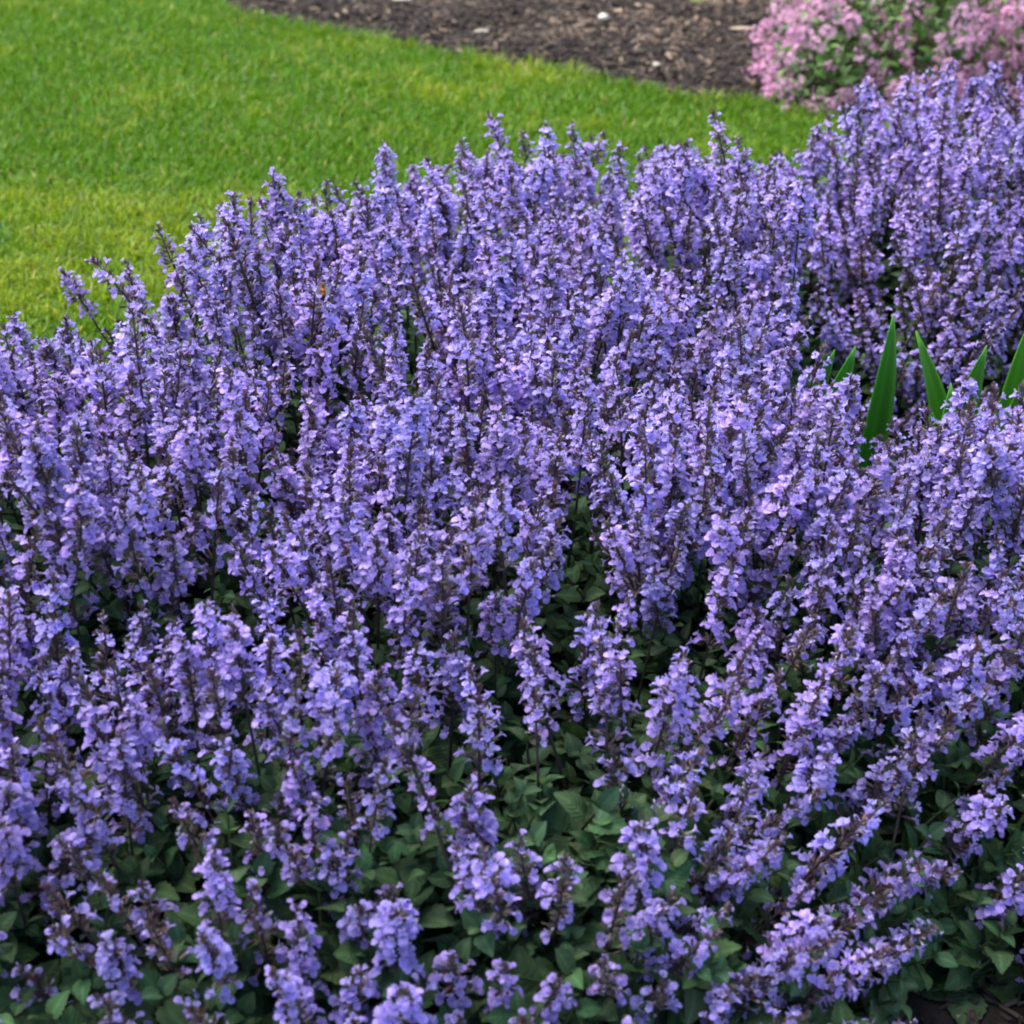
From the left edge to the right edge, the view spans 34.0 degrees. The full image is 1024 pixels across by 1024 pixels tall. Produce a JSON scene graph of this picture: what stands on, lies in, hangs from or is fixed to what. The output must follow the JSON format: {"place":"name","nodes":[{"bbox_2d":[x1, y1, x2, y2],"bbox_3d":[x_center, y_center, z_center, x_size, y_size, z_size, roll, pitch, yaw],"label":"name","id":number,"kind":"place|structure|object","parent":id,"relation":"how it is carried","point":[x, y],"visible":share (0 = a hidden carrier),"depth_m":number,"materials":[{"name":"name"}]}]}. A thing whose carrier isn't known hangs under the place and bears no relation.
{"place":"outdoors","nodes":[
{"label":"outdoors","id":0,"kind":"place"},
{"bbox_2d":[0,0,1023,508],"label":"lawn","id":1,"kind":"structure","parent":0,"point":[278,138],"depth_m":4.42,"materials":[{"name":"plant"}]},
{"bbox_2d":[247,330,1023,1023],"bbox_3d":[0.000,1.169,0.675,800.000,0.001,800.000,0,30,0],"label":"ground","id":2,"kind":"structure","parent":0,"point":[921,1006],"depth_m":1.78,"materials":[{"name":"soil"}]},
{"bbox_2d":[1,504,129,601],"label":"catmint plant","id":3,"kind":"object","parent":2,"relation":"on","point":[30,528],"visible":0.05,"depth_m":2.12,"materials":[{"name":"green plant"}]},
{"bbox_2d":[0,569,203,1023],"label":"catmint plant","id":4,"kind":"object","parent":2,"relation":"on","point":[29,808],"visible":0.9,"depth_m":1.72,"materials":[{"name":"purple plant"}]},
{"bbox_2d":[0,303,443,772],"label":"catmint plant","id":5,"kind":"object","parent":2,"relation":"on","point":[109,536],"visible":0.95,"depth_m":1.96,"materials":[{"name":"purple plant"}]},
{"bbox_2d":[3,166,443,621],"bbox_3d":[-0.248,-0.157,2.385,0.667,0.579,0.694,26,39,38],"label":"catmint plant","id":6,"kind":"object","parent":2,"relation":"on","point":[292,318],"visible":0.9,"depth_m":2.31,"materials":[{"name":"purple plant"}]},
{"bbox_2d":[316,279,329,299],"bbox_3d":[-0.246,-0.289,2.178,0.019,0.027,0.014,4,5,-9],"label":"honeybee","id":7,"kind":"object","parent":6,"relation":"attached to","point":[323,289],"visible":1,"depth_m":2.17,"materials":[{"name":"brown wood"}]},
{"bbox_2d":[10,582,763,1023],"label":"catmint plant","id":8,"kind":"object","parent":2,"relation":"on","point":[246,880],"visible":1,"depth_m":1.67,"materials":[{"name":"purple plant"}]},
{"bbox_2d":[137,365,781,792],"bbox_3d":[-0.141,0.040,2.106,0.831,0.517,0.849,-13,32,-21],"label":"catmint plant","id":9,"kind":"object","parent":2,"relation":"on","point":[409,563],"visible":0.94,"depth_m":1.95,"materials":[{"name":"purple plant"}]},
{"bbox_2d":[306,110,722,423],"bbox_3d":[-0.002,-0.335,2.753,0.708,0.558,0.709,0,30,0],"label":"catmint plant","id":10,"kind":"object","parent":2,"relation":"on","point":[540,210],"visible":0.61,"depth_m":2.69,"materials":[{"name":"purple plant"}]},
{"bbox_2d":[315,216,813,631],"bbox_3d":[0.108,-0.156,2.453,0.609,0.546,0.792,13,32,21],"label":"catmint plant","id":11,"kind":"object","parent":2,"relation":"on","point":[528,373],"visible":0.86,"depth_m":2.31,"materials":[{"name":"purple plant"}]},
{"bbox_2d":[323,589,900,1023],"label":"catmint plant","id":12,"kind":"object","parent":2,"relation":"on","point":[657,939],"visible":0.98,"depth_m":1.68,"materials":[{"name":"purple plant"}]},
{"bbox_2d":[225,0,1023,132],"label":"mulch bed","id":13,"kind":"object","parent":2,"relation":"on","point":[730,75],"visible":0.13,"depth_m":5.18,"materials":[{"name":"soil"}]},
{"bbox_2d":[474,29,492,32],"bbox_3d":[-0.089,-1.507,5.250,0.060,0.012,0.018,0,30,0],"label":"wood flake","id":14,"kind":"object","parent":13,"relation":"on","point":[480,30],"visible":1,"depth_m":5.25,"materials":[{"name":"beige wood"}]},
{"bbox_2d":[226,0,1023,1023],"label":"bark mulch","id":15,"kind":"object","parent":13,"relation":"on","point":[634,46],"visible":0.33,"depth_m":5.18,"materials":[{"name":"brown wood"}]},
{"bbox_2d":[598,13,608,18],"bbox_3d":[0.290,-1.567,5.308,0.035,0.026,0.029,0,30,0],"label":"pebble","id":16,"kind":"object","parent":15,"relation":"on","point":[604,16],"visible":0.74,"depth_m":5.30,"materials":[{"name":"white stone"}]},
{"bbox_2d":[729,26,755,30],"bbox_3d":[0.719,-1.508,5.226,0.086,0.014,0.024,0,30,0],"label":"wood flake","id":17,"kind":"object","parent":13,"relation":"on","point":[740,28],"visible":0.91,"depth_m":5.22,"materials":[{"name":"beige wood"}]},
{"bbox_2d":[742,0,1023,116],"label":"flowering shrub","id":18,"kind":"object","parent":13,"relation":"on","point":[818,59],"visible":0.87,"depth_m":4.50,"materials":[{"name":"pink plant"}]},
{"bbox_2d":[823,0,1023,37],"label":"flowering shrub","id":19,"kind":"object","parent":13,"relation":"on","point":[912,19],"visible":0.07,"depth_m":5.17,"materials":[{"name":"pink plant"}]},
{"bbox_2d":[965,0,1023,122],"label":"flowering shrub","id":20,"kind":"object","parent":13,"relation":"on","point":[1005,64],"visible":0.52,"depth_m":4.52,"materials":[{"name":"pink plant"}]},
{"bbox_2d":[437,315,942,760],"bbox_3d":[0.263,0.091,2.051,0.737,0.514,0.735,-11,32,-18],"label":"catmint plant","id":21,"kind":"object","parent":2,"relation":"on","point":[718,564],"visible":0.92,"depth_m":2.00,"materials":[{"name":"purple plant"}]},
{"bbox_2d":[600,108,818,448],"bbox_3d":[0.271,-0.340,2.723,0.500,0.595,0.663,-10,32,-17],"label":"catmint plant","id":22,"kind":"object","parent":2,"relation":"on","point":[680,204],"visible":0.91,"depth_m":2.58,"materials":[{"name":"purple plant"}]},
{"bbox_2d":[538,477,1023,1023],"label":"catmint plant","id":23,"kind":"object","parent":2,"relation":"on","point":[892,717],"visible":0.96,"depth_m":1.81,"materials":[{"name":"purple plant"}]},
{"bbox_2d":[792,314,937,564],"bbox_3d":[0.502,-0.078,2.423,0.228,0.421,0.077,5,30,8],"label":"strap leaf plant","id":24,"kind":"object","parent":2,"relation":"on","point":[879,414],"visible":0.17,"depth_m":2.39,"materials":[{"name":"green plant"}]},
{"bbox_2d":[741,108,1023,482],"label":"catmint plant","id":25,"kind":"object","parent":2,"relation":"on","point":[929,308],"visible":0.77,"depth_m":2.84,"materials":[{"name":"purple plant"}]},
{"bbox_2d":[770,59,1021,330],"bbox_3d":[0.770,-0.571,3.165,0.930,0.516,0.516,-22,36,-32],"label":"catmint plant","id":26,"kind":"object","parent":2,"relation":"on","point":[900,134],"visible":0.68,"depth_m":3.07,"materials":[{"name":"purple plant"}]},
{"bbox_2d":[818,372,1023,704],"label":"catmint plant","id":27,"kind":"object","parent":2,"relation":"on","point":[987,545],"visible":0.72,"depth_m":2.04,"materials":[{"name":"purple plant"}]},
{"bbox_2d":[856,612,1023,968],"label":"catmint plant","id":28,"kind":"object","parent":2,"relation":"on","point":[929,797],"visible":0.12,"depth_m":1.87,"materials":[{"name":"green plant"}]},
{"bbox_2d":[915,331,986,506],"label":"strap leaf plant","id":29,"kind":"object","parent":2,"relation":"on","point":[937,396],"visible":0.29,"depth_m":2.36,"materials":[{"name":"green plant"}]},
{"bbox_2d":[904,122,1023,438],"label":"catmint plant","id":30,"kind":"object","parent":2,"relation":"on","point":[1012,288],"visible":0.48,"depth_m":2.88,"materials":[{"name":"purple plant"}]},
{"bbox_2d":[968,58,1023,337],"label":"catmint plant","id":31,"kind":"object","parent":2,"relation":"on","point":[994,80],"visible":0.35,"depth_m":3.23,"materials":[{"name":"purple plant"}]},
{"bbox_2d":[990,334,1023,524],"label":"strap leaf plant","id":32,"kind":"object","parent":2,"relation":"on","point":[1015,376],"visible":0.06,"depth_m":2.39,"materials":[{"name":"green plant"}]}
]}

